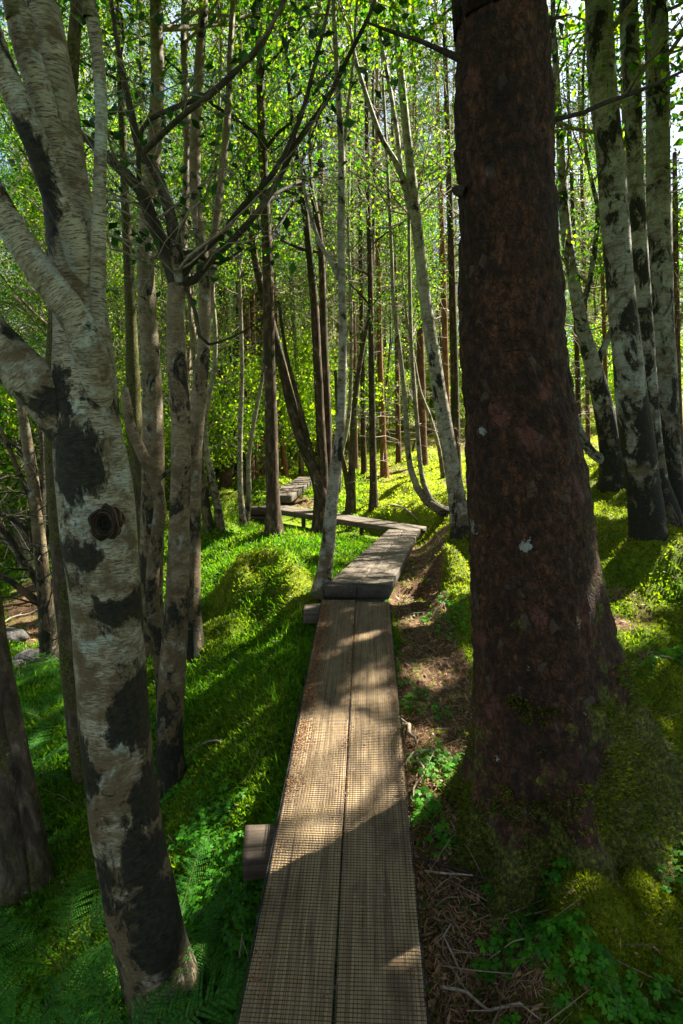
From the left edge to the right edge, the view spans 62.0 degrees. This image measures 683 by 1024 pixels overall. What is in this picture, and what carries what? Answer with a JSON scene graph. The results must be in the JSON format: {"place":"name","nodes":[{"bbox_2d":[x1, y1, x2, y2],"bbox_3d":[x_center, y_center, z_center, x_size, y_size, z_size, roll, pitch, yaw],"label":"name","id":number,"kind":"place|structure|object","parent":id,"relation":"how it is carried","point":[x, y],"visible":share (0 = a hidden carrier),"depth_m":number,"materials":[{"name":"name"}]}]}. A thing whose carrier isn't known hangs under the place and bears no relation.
{"place":"outdoors","nodes":[
{"label":"outdoors","id":0,"kind":"place"},
{"bbox_2d":[0,388,682,1023],"bbox_3d":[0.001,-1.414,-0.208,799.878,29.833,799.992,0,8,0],"label":"ground","id":1,"kind":"structure","parent":0,"point":[398,588],"depth_m":3.53,"materials":[{"name":"plant"}]},
{"bbox_2d":[6,627,31,643],"bbox_3d":[-3.454,1.306,5.920,0.399,0.187,0.284,0,8,0],"label":"rock","id":2,"kind":"object","parent":1,"relation":"on","point":[18,634],"visible":0.56,"depth_m":5.86,"materials":[{"name":"grey stone"}]},
{"bbox_2d":[0,585,54,911],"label":"twin stem tree","id":3,"kind":"object","parent":1,"relation":"on","point":[25,857],"visible":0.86,"depth_m":2.46,"materials":[{"name":"brown plant"}]},
{"bbox_2d":[12,658,60,688],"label":"fern","id":4,"kind":"object","parent":1,"relation":"on","point":[30,673],"visible":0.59,"depth_m":4.22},
{"bbox_2d":[20,690,64,723],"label":"fern","id":5,"kind":"object","parent":1,"relation":"on","point":[30,710],"visible":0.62,"depth_m":3.65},
{"bbox_2d":[28,721,68,782],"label":"fern","id":6,"kind":"object","parent":1,"relation":"on","point":[41,741],"visible":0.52,"depth_m":3.19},
{"bbox_2d":[0,21,107,567],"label":"birch tree","id":7,"kind":"object","parent":1,"relation":"on","point":[17,540],"visible":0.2,"depth_m":8.75,"materials":[{"name":"green plant"}]},
{"bbox_2d":[0,28,123,355],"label":"birch tree","id":8,"kind":"object","parent":1,"relation":"on","point":[4,152],"visible":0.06,"depth_m":12.38,"materials":[{"name":"green plant"}]},
{"bbox_2d":[0,921,128,1023],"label":"fern","id":9,"kind":"object","parent":1,"relation":"on","point":[57,989],"visible":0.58,"depth_m":1.87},
{"bbox_2d":[0,365,164,568],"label":"understory shrub","id":10,"kind":"object","parent":1,"relation":"on","point":[10,425],"visible":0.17,"depth_m":7.78,"materials":[{"name":"green plant"}]},
{"bbox_2d":[0,0,167,379],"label":"birch tree","id":11,"kind":"object","parent":1,"relation":"on","point":[20,204],"visible":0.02,"depth_m":9.40,"materials":[{"name":"green plant"}]},
{"bbox_2d":[0,318,169,677],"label":"bare shrub","id":12,"kind":"object","parent":1,"relation":"on","point":[34,487],"visible":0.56,"depth_m":4.61,"materials":[{"name":"brown plant"}]},
{"bbox_2d":[0,0,178,467],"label":"birch tree","id":13,"kind":"object","parent":1,"relation":"on","point":[38,319],"visible":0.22,"depth_m":6.36,"materials":[{"name":"green plant"}]},
{"bbox_2d":[0,839,178,1023],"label":"fern","id":14,"kind":"object","parent":1,"relation":"on","point":[85,935],"visible":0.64,"depth_m":2.09,"materials":[{"name":"plant"}]},
{"bbox_2d":[0,0,180,550],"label":"mossy trunk tree","id":15,"kind":"object","parent":1,"relation":"on","point":[133,384],"visible":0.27,"depth_m":4.93,"materials":[{"name":"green plant"}]},
{"bbox_2d":[0,40,196,402],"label":"birch tree","id":16,"kind":"object","parent":1,"relation":"on","point":[114,328],"visible":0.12,"depth_m":8.56,"materials":[{"name":"green plant"}]},
{"bbox_2d":[0,958,204,1023],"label":"fern","id":17,"kind":"object","parent":1,"relation":"on","point":[150,1018],"visible":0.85,"depth_m":1.62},
{"bbox_2d":[0,0,207,1023],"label":"birch tree","id":18,"kind":"object","parent":1,"relation":"on","point":[68,399],"visible":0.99,"depth_m":1.43,"materials":[{"name":"grey plant"}]},
{"bbox_2d":[43,2,166,383],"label":"birch tree","id":19,"kind":"object","parent":1,"relation":"on","point":[134,248],"visible":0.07,"depth_m":11.99,"materials":[{"name":"green plant"}]},
{"bbox_2d":[37,0,177,463],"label":"birch tree","id":20,"kind":"object","parent":1,"relation":"on","point":[109,210],"visible":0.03,"depth_m":15.67,"materials":[{"name":"green plant"}]},
{"bbox_2d":[0,946,252,1023],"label":"fern","id":21,"kind":"object","parent":1,"relation":"on","point":[208,1008],"visible":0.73,"depth_m":1.60,"materials":[{"name":"plant"}]},
{"bbox_2d":[82,0,195,461],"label":"spruce tree","id":22,"kind":"object","parent":1,"relation":"on","point":[139,50],"visible":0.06,"depth_m":13.79,"materials":[{"name":"green plant"}]},
{"bbox_2d":[3,0,284,532],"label":"birch tree","id":23,"kind":"object","parent":1,"relation":"on","point":[207,521],"visible":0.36,"depth_m":6.28,"materials":[{"name":"green plant"}]},
{"bbox_2d":[44,0,266,785],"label":"dark trunk tree","id":24,"kind":"object","parent":1,"relation":"on","point":[62,613],"visible":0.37,"depth_m":2.94,"materials":[{"name":"brown plant"}]},
{"bbox_2d":[120,386,191,703],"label":"broken stem tree","id":25,"kind":"object","parent":1,"relation":"on","point":[153,610],"visible":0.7,"depth_m":2.97,"materials":[{"name":"grey wood"}]},
{"bbox_2d":[95,833,246,981],"bbox_3d":[-0.535,1.389,1.934,0.542,0.161,0.532,-6,10,-34],"label":"fern","id":26,"kind":"object","parent":1,"relation":"on","point":[201,911],"visible":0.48,"depth_m":2.00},
{"bbox_2d":[90,47,253,443],"bbox_3d":[-3.325,-4.088,10.551,3.014,8.524,3.403,3,10,41],"label":"birch tree","id":27,"kind":"object","parent":1,"relation":"on","point":[162,345],"visible":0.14,"depth_m":10.47,"materials":[{"name":"green plant"}]},
{"bbox_2d":[105,877,249,993],"bbox_3d":[-0.502,1.443,1.869,0.520,0.131,0.496,-2,9,-11],"label":"fern","id":28,"kind":"object","parent":1,"relation":"on","point":[209,931],"visible":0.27,"depth_m":1.93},
{"bbox_2d":[106,0,287,461],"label":"birch tree","id":29,"kind":"object","parent":1,"relation":"on","point":[188,348],"visible":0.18,"depth_m":9.16,"materials":[{"name":"green plant"}]},
{"bbox_2d":[118,341,276,493],"bbox_3d":[-3.450,-1.698,11.240,4.388,3.488,4.544,7,11,39],"label":"understory shrub","id":30,"kind":"object","parent":1,"relation":"on","point":[249,372],"visible":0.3,"depth_m":11.01,"materials":[{"name":"green plant"}]},
{"bbox_2d":[142,40,261,467],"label":"sapling tree","id":31,"kind":"object","parent":1,"relation":"on","point":[195,336],"visible":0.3,"depth_m":8.25,"materials":[{"name":"green plant"}]},
{"bbox_2d":[0,474,404,1019],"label":"grass","id":32,"kind":"structure","parent":1,"relation":"on","point":[273,692],"depth_m":3.57,"materials":[{"name":"plant"}]},
{"bbox_2d":[9,0,401,663],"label":"birch tree","id":33,"kind":"object","parent":1,"relation":"on","point":[195,640],"visible":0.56,"depth_m":3.76,"materials":[{"name":"grey plant"}]},
{"bbox_2d":[170,2,259,495],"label":"sapling tree","id":34,"kind":"object","parent":1,"relation":"on","point":[222,294],"visible":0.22,"depth_m":11.33,"materials":[{"name":"plant"}]},
{"bbox_2d":[0,0,442,797],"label":"forked tree","id":35,"kind":"object","parent":1,"relation":"on","point":[178,260],"visible":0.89,"depth_m":2.42,"materials":[{"name":"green plant"}]},
{"bbox_2d":[108,0,342,532],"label":"birch tree","id":36,"kind":"object","parent":1,"relation":"on","point":[218,513],"visible":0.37,"depth_m":6.59,"materials":[{"name":"green plant"}]},
{"bbox_2d":[163,2,299,487],"bbox_3d":[-2.539,-6.269,11.765,2.667,12.121,2.774,-7,11,-38],"label":"spruce tree","id":37,"kind":"object","parent":1,"relation":"on","point":[226,480],"visible":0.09,"depth_m":12.25,"materials":[{"name":"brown plant"}]},
{"bbox_2d":[168,0,298,479],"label":"spruce tree","id":38,"kind":"object","parent":1,"relation":"on","point":[216,469],"visible":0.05,"depth_m":14.15,"materials":[{"name":"green plant"}]},
{"bbox_2d":[100,0,370,536],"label":"dark trunk tree","id":39,"kind":"object","parent":1,"relation":"on","point":[273,520],"visible":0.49,"depth_m":6.25,"materials":[{"name":"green plant"}]},
{"bbox_2d":[167,0,306,478],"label":"spruce tree","id":40,"kind":"object","parent":1,"relation":"on","point":[246,325],"visible":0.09,"depth_m":12.52,"materials":[{"name":"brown plant"}]},
{"bbox_2d":[195,181,292,478],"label":"sapling tree","id":41,"kind":"object","parent":1,"relation":"on","point":[250,293],"visible":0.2,"depth_m":11.94,"materials":[{"name":"green plant"}]},
{"bbox_2d":[163,0,330,527],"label":"birch tree","id":42,"kind":"object","parent":1,"relation":"on","point":[242,513],"visible":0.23,"depth_m":8.11,"materials":[{"name":"green plant"}]},
{"bbox_2d":[137,0,368,657],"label":"birch tree","id":43,"kind":"object","parent":1,"relation":"on","point":[152,422],"visible":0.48,"depth_m":3.96,"materials":[{"name":"grey plant"}]},
{"bbox_2d":[250,515,264,522],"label":"bearer beam","id":44,"kind":"structure","parent":1,"relation":"on","point":[259,518],"depth_m":10.15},
{"bbox_2d":[251,506,265,515],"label":"bearer beam","id":45,"kind":"structure","parent":44,"relation":"on","point":[255,510],"depth_m":10.21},
{"bbox_2d":[258,505,426,534],"bbox_3d":[-0.078,0.109,9.633,3.074,0.092,0.463,9,12,30],"label":"boardwalk section","id":46,"kind":"object","parent":45,"relation":"on","point":[352,521],"visible":0.68,"depth_m":9.30,"materials":[{"name":"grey wood"}]},
{"bbox_2d":[114,322,405,479],"bbox_3d":[-2.068,-2.561,12.644,5.671,4.044,5.475,8,12,44],"label":"understory shrub","id":47,"kind":"object","parent":1,"relation":"on","point":[310,413],"visible":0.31,"depth_m":12.60,"materials":[{"name":"green plant"}]},
{"bbox_2d":[206,1,316,475],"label":"spruce tree","id":48,"kind":"object","parent":1,"relation":"on","point":[262,469],"visible":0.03,"depth_m":13.32,"materials":[{"name":"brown plant"}]},
{"bbox_2d":[202,1,334,478],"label":"spruce tree","id":49,"kind":"object","parent":1,"relation":"on","point":[252,329],"visible":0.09,"depth_m":12.70,"materials":[{"name":"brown plant"}]},
{"bbox_2d":[204,3,334,477],"bbox_3d":[-1.578,-6.722,13.451,2.994,12.325,3.540,0,8,0],"label":"spruce tree","id":50,"kind":"object","parent":1,"relation":"on","point":[284,465],"visible":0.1,"depth_m":13.58,"materials":[{"name":"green plant"}]},
{"bbox_2d":[201,0,345,523],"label":"birch tree","id":51,"kind":"object","parent":1,"relation":"on","point":[248,472],"visible":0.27,"depth_m":9.49,"materials":[{"name":"green plant"}]},
{"bbox_2d":[224,4,333,448],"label":"spruce tree","id":52,"kind":"object","parent":1,"relation":"on","point":[288,261],"visible":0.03,"depth_m":15.90,"materials":[{"name":"green plant"}]},
{"bbox_2d":[226,2,336,475],"bbox_3d":[-1.586,-6.540,13.771,2.801,11.790,2.259,2,9,15],"label":"birch tree","id":53,"kind":"object","parent":1,"relation":"on","point":[301,461],"visible":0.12,"depth_m":13.91,"materials":[{"name":"green plant"}]},
{"bbox_2d":[143,0,420,534],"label":"multi stem tree","id":54,"kind":"object","parent":1,"relation":"on","point":[319,471],"visible":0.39,"depth_m":7.56,"materials":[{"name":"green plant"}]},
{"bbox_2d":[209,336,377,471],"bbox_3d":[-1.625,-2.873,15.472,4.757,3.841,4.928,-3,9,-20],"label":"understory shrub","id":55,"kind":"object","parent":1,"relation":"on","point":[314,442],"visible":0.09,"depth_m":15.24,"materials":[{"name":"green plant"}]},
{"bbox_2d":[243,818,344,880],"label":"bearer beam","id":56,"kind":"structure","parent":1,"relation":"on","point":[258,840],"depth_m":1.94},
{"bbox_2d":[235,599,429,1023],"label":"boardwalk section","id":57,"kind":"object","parent":56,"relation":"on","point":[378,941],"visible":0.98,"depth_m":1.83,"materials":[{"name":"brown wood"}]},
{"bbox_2d":[247,603,421,1003],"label":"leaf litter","id":58,"kind":"object","parent":57,"relation":"on","point":[309,685],"visible":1,"depth_m":2.79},
{"bbox_2d":[279,477,311,502],"bbox_3d":[-0.994,-0.519,12.260,0.463,0.132,3.561,1,9,5],"label":"boardwalk section","id":59,"kind":"object","parent":1,"relation":"on","point":[293,490],"visible":0.8,"depth_m":11.61,"materials":[{"name":"grey wood"}]},
{"bbox_2d":[276,6,336,365],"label":"spruce tree","id":60,"kind":"object","parent":1,"relation":"on","point":[294,174],"depth_m":21.48,"materials":[{"name":"green plant"}]},
{"bbox_2d":[170,0,453,602],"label":"birch tree","id":61,"kind":"object","parent":1,"relation":"on","point":[323,575],"visible":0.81,"depth_m":4.14,"materials":[{"name":"white plant"}]},
{"bbox_2d":[278,148,347,445],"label":"birch tree","id":62,"kind":"object","parent":1,"relation":"on","point":[305,268],"visible":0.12,"depth_m":19.44,"materials":[{"name":"green plant"}]},
{"bbox_2d":[289,140,354,425],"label":"sapling tree","id":63,"kind":"object","parent":1,"relation":"on","point":[327,301],"visible":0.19,"depth_m":14.59,"materials":[{"name":"green plant"}]},
{"bbox_2d":[275,0,371,450],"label":"spruce tree","id":64,"kind":"object","parent":1,"relation":"on","point":[322,213],"visible":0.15,"depth_m":13.61,"materials":[{"name":"green plant"}]},
{"bbox_2d":[303,604,355,623],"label":"bearer beam","id":65,"kind":"structure","parent":1,"relation":"on","point":[310,613],"depth_m":3.84,"materials":[{"name":"grey wood"}]},
{"bbox_2d":[0,403,682,1023],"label":"moss carpet","id":66,"kind":"object","parent":1,"relation":"on","point":[84,865],"visible":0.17,"depth_m":2.91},
{"bbox_2d":[0,532,682,1023],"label":"wood sorrel","id":67,"kind":"object","parent":1,"relation":"on","point":[606,964],"visible":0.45,"depth_m":1.84,"materials":[{"name":"plant"}]},
{"bbox_2d":[5,228,682,397],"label":"woods","id":68,"kind":"object","parent":1,"relation":"on","point":[458,324],"depth_m":47.92,"materials":[{"name":"plant"}]},
{"bbox_2d":[281,327,410,454],"bbox_3d":[-0.702,-3.554,17.931,5.629,3.798,5.829,-4,9,-26],"label":"understory shrub","id":69,"kind":"object","parent":1,"relation":"on","point":[377,415],"visible":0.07,"depth_m":17.45,"materials":[{"name":"green plant"}]},
{"bbox_2d":[290,0,406,451],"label":"spruce tree","id":70,"kind":"object","parent":1,"relation":"on","point":[337,324],"visible":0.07,"depth_m":16.92,"materials":[{"name":"green plant"}]},
{"bbox_2d":[312,104,389,382],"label":"spruce tree","id":71,"kind":"object","parent":1,"relation":"on","point":[358,348],"visible":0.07,"depth_m":19.78,"materials":[{"name":"green plant"}]},
{"bbox_2d":[23,469,682,1023],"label":"needle litter","id":72,"kind":"object","parent":1,"relation":"on","point":[461,997],"visible":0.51,"depth_m":1.84,"materials":[{"name":"plant"}]},
{"bbox_2d":[305,3,404,468],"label":"spruce tree","id":73,"kind":"object","parent":1,"relation":"on","point":[355,357],"visible":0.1,"depth_m":14.93,"materials":[{"name":"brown plant"}]},
{"bbox_2d":[241,0,469,539],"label":"birch tree","id":74,"kind":"object","parent":1,"relation":"on","point":[459,523],"visible":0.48,"depth_m":5.95,"materials":[{"name":"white plant"}]},
{"bbox_2d":[277,3,440,492],"bbox_3d":[0.343,-5.226,11.020,2.815,10.234,3.045,5,10,28],"label":"birch tree","id":75,"kind":"object","parent":1,"relation":"on","point":[329,281],"visible":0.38,"depth_m":11.20,"materials":[{"name":"green plant"}]},
{"bbox_2d":[265,0,455,516],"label":"bowed tree","id":76,"kind":"object","parent":1,"relation":"on","point":[424,494],"visible":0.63,"depth_m":7.32,"materials":[{"name":"green plant"}]},
{"bbox_2d":[290,9,435,477],"bbox_3d":[0.273,-6.646,12.988,3.602,12.140,2.791,3,9,17],"label":"spruce tree","id":77,"kind":"object","parent":1,"relation":"on","point":[384,470],"visible":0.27,"depth_m":13.02,"materials":[{"name":"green plant"}]},
{"bbox_2d":[315,2,420,474],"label":"spruce tree","id":78,"kind":"object","parent":1,"relation":"on","point":[362,248],"visible":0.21,"depth_m":13.55,"materials":[{"name":"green plant"}]},
{"bbox_2d":[324,529,418,599],"bbox_3d":[0.524,0.440,6.309,0.476,0.101,4.670,2,3,10],"label":"boardwalk section","id":79,"kind":"object","parent":1,"relation":"on","point":[374,570],"visible":1,"depth_m":4.78,"materials":[{"name":"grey wood"}]},
{"bbox_2d":[312,2,441,514],"bbox_3d":[0.594,-4.204,9.339,1.749,9.158,2.199,6,10,34],"label":"forked tree","id":80,"kind":"object","parent":1,"relation":"on","point":[350,490],"visible":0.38,"depth_m":9.93,"materials":[{"name":"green plant"}]},
{"bbox_2d":[296,0,458,511],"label":"spruce tree","id":81,"kind":"object","parent":1,"relation":"on","point":[373,494],"visible":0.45,"depth_m":9.64,"materials":[{"name":"green plant"}]},
{"bbox_2d":[330,358,434,438],"bbox_3d":[1.497,-3.800,19.285,4.107,2.934,3.948,-5,10,-32],"label":"understory shrub","id":82,"kind":"object","parent":1,"relation":"on","point":[390,409],"visible":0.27,"depth_m":18.92,"materials":[{"name":"green plant"}]},
{"bbox_2d":[348,225,431,425],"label":"sapling tree","id":83,"kind":"object","parent":1,"relation":"on","point":[386,380],"visible":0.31,"depth_m":14.28,"materials":[{"name":"green plant"}]},
{"bbox_2d":[327,9,455,463],"bbox_3d":[1.361,-6.822,14.102,3.457,11.679,3.027,-6,10,-33],"label":"spruce tree","id":84,"kind":"object","parent":1,"relation":"on","point":[398,431],"visible":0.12,"depth_m":14.57,"materials":[{"name":"green plant"}]},
{"bbox_2d":[334,187,458,478],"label":"sapling tree","id":85,"kind":"object","parent":1,"relation":"on","point":[406,316],"visible":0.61,"depth_m":11.47,"materials":[{"name":"green plant"}]},
{"bbox_2d":[348,5,458,432],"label":"spruce tree","id":86,"kind":"object","parent":1,"relation":"on","point":[388,272],"visible":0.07,"depth_m":19.16,"materials":[{"name":"plant"}]},
{"bbox_2d":[347,0,464,475],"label":"spruce tree","id":87,"kind":"object","parent":1,"relation":"on","point":[453,364],"visible":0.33,"depth_m":10.93,"materials":[{"name":"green plant"}]},
{"bbox_2d":[355,1,459,465],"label":"spruce tree","id":88,"kind":"object","parent":1,"relation":"on","point":[421,360],"visible":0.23,"depth_m":14.15,"materials":[{"name":"green plant"}]},
{"bbox_2d":[357,330,461,426],"bbox_3d":[1.973,-4.921,21.318,5.677,4.012,5.520,-7,11,-38],"label":"understory shrub","id":89,"kind":"object","parent":1,"relation":"on","point":[386,360],"visible":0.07,"depth_m":20.00,"materials":[{"name":"green plant"}]},
{"bbox_2d":[385,0,462,440],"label":"spruce tree","id":90,"kind":"object","parent":1,"relation":"on","point":[445,355],"visible":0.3,"depth_m":13.12,"materials":[{"name":"green plant"}]},
{"bbox_2d":[406,93,458,434],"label":"sapling tree","id":91,"kind":"object","parent":1,"relation":"on","point":[431,396],"visible":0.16,"depth_m":19.24,"materials":[{"name":"green plant"}]},
{"bbox_2d":[415,27,459,342],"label":"spruce tree","id":92,"kind":"object","parent":1,"relation":"on","point":[451,85],"visible":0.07,"depth_m":22.19,"materials":[{"name":"green plant"}]},
{"bbox_2d":[420,140,461,385],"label":"sapling tree","id":93,"kind":"object","parent":1,"relation":"on","point":[439,327],"visible":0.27,"depth_m":18.56,"materials":[{"name":"plant"}]},
{"bbox_2d":[440,954,540,1019],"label":"fallen branch","id":94,"kind":"object","parent":1,"relation":"on","point":[468,993],"visible":0.96,"depth_m":1.58,"materials":[{"name":"brown wood"}]},
{"bbox_2d":[363,0,682,963],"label":"great spruce tree","id":95,"kind":"object","parent":1,"relation":"on","point":[573,754],"visible":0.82,"depth_m":1.85,"materials":[{"name":"brown plant"}]},
{"bbox_2d":[438,0,682,492],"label":"birch tree","id":96,"kind":"object","parent":1,"relation":"on","point":[607,457],"visible":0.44,"depth_m":7.11,"materials":[{"name":"grey plant"}]},
{"bbox_2d":[446,0,682,528],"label":"birch tree","id":97,"kind":"object","parent":1,"relation":"on","point":[634,118],"visible":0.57,"depth_m":5.22,"materials":[{"name":"grey plant"}]},
{"bbox_2d":[547,0,608,426],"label":"spruce tree","id":98,"kind":"object","parent":1,"relation":"on","point":[578,385],"visible":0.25,"depth_m":10.88,"materials":[{"name":"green plant"}]},
{"bbox_2d":[551,31,612,441],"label":"spruce tree","id":99,"kind":"object","parent":1,"relation":"on","point":[587,402],"visible":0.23,"depth_m":11.51,"materials":[{"name":"plant"}]},
{"bbox_2d":[559,147,607,357],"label":"birch tree","id":100,"kind":"object","parent":1,"relation":"on","point":[591,301],"visible":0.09,"depth_m":22.71,"materials":[{"name":"green plant"}]},
{"bbox_2d":[561,50,645,409],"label":"spruce tree","id":101,"kind":"object","parent":1,"relation":"on","point":[603,305],"visible":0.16,"depth_m":10.20,"materials":[{"name":"green plant"}]},
{"bbox_2d":[548,0,682,168],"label":"birch tree","id":102,"kind":"object","parent":1,"relation":"on","point":[573,27],"visible":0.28,"depth_m":6.72,"materials":[{"name":"green plant"}]},
{"bbox_2d":[555,0,682,252],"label":"birch tree","id":103,"kind":"object","parent":1,"relation":"on","point":[622,115],"visible":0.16,"depth_m":6.89,"materials":[{"name":"green plant"}]},
{"bbox_2d":[568,0,682,513],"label":"birch tree","id":104,"kind":"object","parent":1,"relation":"on","point":[657,146],"visible":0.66,"depth_m":5.48,"materials":[{"name":"grey plant"}]},
{"bbox_2d":[580,0,682,541],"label":"birch tree","id":105,"kind":"object","parent":1,"relation":"on","point":[647,516],"visible":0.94,"depth_m":4.56,"materials":[{"name":"grey plant"}]},
{"bbox_2d":[588,140,682,456],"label":"spruce tree","id":106,"kind":"object","parent":1,"relation":"on","point":[676,259],"visible":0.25,"depth_m":9.54,"materials":[{"name":"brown plant"}]},
{"bbox_2d":[0,0,682,392],"label":"sky","id":107,"kind":"structure","parent":0,"point":[678,108],"materials":[{"name":"white"}]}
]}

